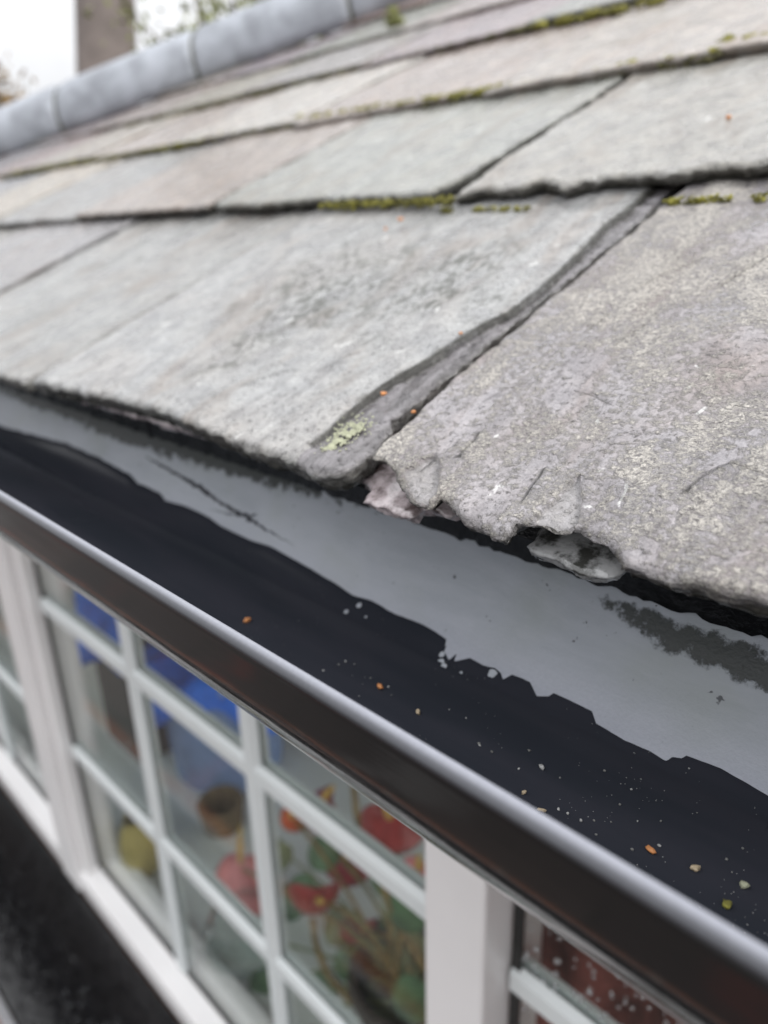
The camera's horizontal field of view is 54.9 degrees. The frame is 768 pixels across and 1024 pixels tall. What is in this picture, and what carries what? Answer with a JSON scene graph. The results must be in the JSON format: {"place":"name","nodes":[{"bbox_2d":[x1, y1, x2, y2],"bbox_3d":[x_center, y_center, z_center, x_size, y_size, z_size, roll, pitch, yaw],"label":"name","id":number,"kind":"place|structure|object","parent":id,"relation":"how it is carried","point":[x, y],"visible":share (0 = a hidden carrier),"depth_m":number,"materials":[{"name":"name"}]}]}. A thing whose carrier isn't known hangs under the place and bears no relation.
{"place":"outdoors","nodes":[
{"label":"outdoors","id":0,"kind":"place"},
{"bbox_2d":[0,0,349,105],"label":"sky","id":1,"kind":"structure","parent":0,"point":[38,36],"materials":[{"name":"white"}]},
{"label":"ground","id":2,"kind":"structure","parent":0,"visible":0},
{"bbox_2d":[0,52,35,157],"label":"tree","id":3,"kind":"object","parent":2,"relation":"on","point":[5,98],"visible":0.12,"depth_m":5.91,"materials":[{"name":"beige plant"}]},
{"bbox_2d":[0,782,182,1023],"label":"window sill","id":4,"kind":"structure","parent":2,"relation":"on","point":[169,1008],"depth_m":1.19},
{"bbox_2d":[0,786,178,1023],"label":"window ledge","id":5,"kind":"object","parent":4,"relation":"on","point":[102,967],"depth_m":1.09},
{"bbox_2d":[0,996,14,1023],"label":"edge trim","id":6,"kind":"structure","parent":5,"relation":"attached to","point":[6,1017],"depth_m":1.00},
{"bbox_2d":[0,850,118,1023],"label":"ledge raindrops","id":7,"kind":"object","parent":5,"relation":"on","point":[46,973],"visible":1,"depth_m":1.04,"materials":[{"name":"white"}]},
{"bbox_2d":[74,0,138,112],"bbox_3d":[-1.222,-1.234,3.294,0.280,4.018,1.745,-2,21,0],"label":"timber pole","id":8,"kind":"object","parent":2,"relation":"on","point":[93,51],"visible":0.07,"depth_m":3.19,"materials":[{"name":"brown wood"}]},
{"bbox_2d":[156,1,225,35],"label":"shrub","id":9,"kind":"object","parent":2,"relation":"on","point":[171,32],"visible":0.04,"depth_m":3.06,"materials":[{"name":"green plant"}]},
{"bbox_2d":[83,0,327,56],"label":"shrub","id":10,"kind":"object","parent":2,"relation":"on","point":[199,15],"visible":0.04,"depth_m":2.58,"materials":[{"name":"green plant"}]},
{"bbox_3d":[1.021,0.082,1.675,3.550,1.900,2.910,18,29,42],"label":"room wall","id":11,"kind":"object","parent":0,"visible":0},
{"bbox_2d":[0,583,424,1023],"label":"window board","id":12,"kind":"object","parent":11,"relation":"attached to","point":[235,957],"depth_m":1.25,"materials":[{"name":"grey glass"}]},
{"bbox_2d":[95,638,170,764],"bbox_3d":[-0.473,0.320,1.460,0.152,0.294,0.142,18,29,42],"label":"black box","id":13,"kind":"object","parent":12,"relation":"on","point":[114,689],"visible":0.1,"depth_m":1.43,"materials":[{"name":"plastic"}]},
{"bbox_2d":[119,812,158,877],"bbox_3d":[-0.387,0.526,1.176,0.068,0.107,0.068,18,29,42],"label":"yellow vase","id":14,"kind":"object","parent":12,"relation":"on","point":[137,847],"visible":0.56,"depth_m":1.15,"materials":[{"name":"ceramic"}]},
{"bbox_2d":[197,785,243,838],"bbox_3d":[-0.278,0.516,1.270,0.080,0.053,0.080,18,29,42],"label":"wicker basket","id":15,"kind":"object","parent":12,"relation":"on","point":[220,809],"visible":0.99,"depth_m":1.26,"materials":[{"name":"brown wicker"}]},
{"bbox_2d":[165,686,282,792],"bbox_3d":[-0.297,0.369,1.380,0.244,0.249,0.244,18,29,42],"label":"storage tub","id":16,"kind":"object","parent":12,"relation":"on","point":[202,766],"visible":0.13,"depth_m":1.31,"materials":[{"name":"blue plastic"}]},
{"bbox_2d":[143,643,274,733],"bbox_3d":[-0.299,0.274,1.341,0.292,0.172,0.299,18,29,42],"label":"blue cloth","id":17,"kind":"object","parent":16,"relation":"on","point":[198,691],"visible":0.07,"depth_m":1.24,"materials":[{"name":"blue fabric"}]},
{"bbox_2d":[203,888,267,980],"bbox_3d":[-0.194,0.591,1.029,0.112,0.081,0.112,18,29,42],"label":"glass bowl","id":18,"kind":"object","parent":12,"relation":"on","point":[209,927],"visible":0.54,"depth_m":1.01,"materials":[{"name":"clear glass"}]},
{"bbox_2d":[212,785,425,1023],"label":"anthurium","id":19,"kind":"object","parent":12,"relation":"on","point":[379,968],"visible":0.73,"depth_m":0.94,"materials":[{"name":"red plant"}]},
{"bbox_2d":[0,0,767,638],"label":"slate roof","id":20,"kind":"structure","parent":11,"relation":"on","point":[584,394],"depth_m":0.36,"materials":[{"name":"stone"}]},
{"bbox_2d":[314,413,376,453],"bbox_3d":[-0.012,-0.026,0.248,0.019,0.010,0.021,4,22,15],"label":"lichen patch","id":21,"kind":"object","parent":20,"relation":"on","point":[346,434],"visible":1,"depth_m":0.25,"materials":[{"name":"plant"}]},
{"bbox_2d":[0,386,767,1023],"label":"gutter","id":22,"kind":"object","parent":20,"relation":"attached to","point":[188,558],"visible":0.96,"depth_m":0.22,"materials":[{"name":"plastic"}]},
{"bbox_2d":[243,617,251,622],"bbox_3d":[-0.053,0.042,0.285,0.002,0.002,0.004,18,29,42],"label":"grit stone","id":23,"kind":"object","parent":22,"relation":"on","point":[247,619],"visible":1,"depth_m":0.28,"materials":[{"name":"orange stone"}]},
{"bbox_2d":[293,620,767,934],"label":"grit dust","id":24,"kind":"object","parent":22,"relation":"on","point":[620,783],"visible":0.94,"depth_m":0.19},
{"bbox_2d":[536,808,546,811],"bbox_3d":[0.040,0.076,0.189,0.002,0.001,0.002,18,29,42],"label":"grit stone","id":25,"kind":"object","parent":22,"relation":"on","point":[541,809],"visible":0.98,"depth_m":0.19,"materials":[{"name":"beige stone"}]},
{"bbox_2d":[645,845,655,853],"bbox_3d":[0.063,0.080,0.176,0.003,0.001,0.002,18,29,42],"label":"grit stone","id":26,"kind":"object","parent":22,"relation":"on","point":[650,849],"visible":1,"depth_m":0.17,"materials":[{"name":"orange stone"}]},
{"bbox_2d":[690,864,700,871],"bbox_3d":[0.072,0.082,0.171,0.002,0.002,0.002,18,29,42],"label":"grit stone","id":27,"kind":"object","parent":22,"relation":"on","point":[694,867],"visible":1,"depth_m":0.17,"materials":[{"name":"beige stone"}]},
{"bbox_2d":[722,899,731,909],"bbox_3d":[0.075,0.085,0.161,0.002,0.001,0.003,18,29,42],"label":"grit stone","id":28,"kind":"object","parent":22,"relation":"on","point":[727,904],"visible":1,"depth_m":0.16,"materials":[{"name":"yellow stone"}]},
{"bbox_2d":[739,880,749,888],"bbox_3d":[0.081,0.084,0.166,0.002,0.002,0.002,18,29,42],"label":"grit stone","id":29,"kind":"object","parent":22,"relation":"on","point":[743,884],"visible":1,"depth_m":0.17,"materials":[{"name":"grey stone"}]},
{"bbox_2d":[0,0,767,213],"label":"moss","id":30,"kind":"object","parent":20,"relation":"on","point":[563,19],"visible":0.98,"depth_m":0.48,"materials":[{"name":"green plant"}]},
{"bbox_2d":[384,5,404,26],"bbox_3d":[0.015,-0.758,1.132,0.033,0.030,0.030,18,53,42],"label":"moss tuft","id":31,"kind":"object","parent":20,"relation":"on","point":[393,19],"visible":1,"depth_m":1.13,"materials":[{"name":"green plant"}]},
{"bbox_3d":[-0.216,0.788,1.023,4.100,1.710,0.060,18,29,42],"label":"side wall","id":32,"kind":"object","parent":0,"visible":0},
{"bbox_2d":[0,537,617,1023],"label":"window","id":33,"kind":"structure","parent":32,"relation":"attached to","point":[62,781],"depth_m":0.87,"materials":[{"name":"white plastic"}]},
{"bbox_2d":[74,591,121,675],"bbox_3d":[-0.476,0.183,1.233,0.145,0.160,0.112,18,29,42],"label":"hanging cloth","id":34,"kind":"object","parent":33,"relation":"hanging from","point":[98,618],"visible":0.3,"depth_m":1.22,"materials":[{"name":"blue fabric"}]},
{"bbox_2d":[522,923,679,1023],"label":"raindrops","id":35,"kind":"object","parent":33,"relation":"attached to","point":[555,974],"visible":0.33,"depth_m":0.44,"materials":[{"name":"white"}]},
{"bbox_2d":[536,924,683,1023],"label":"curtain","id":36,"kind":"object","parent":33,"relation":"hanging from","point":[580,981],"visible":0.01,"depth_m":0.54,"materials":[{"name":"red fabric"}]}
]}

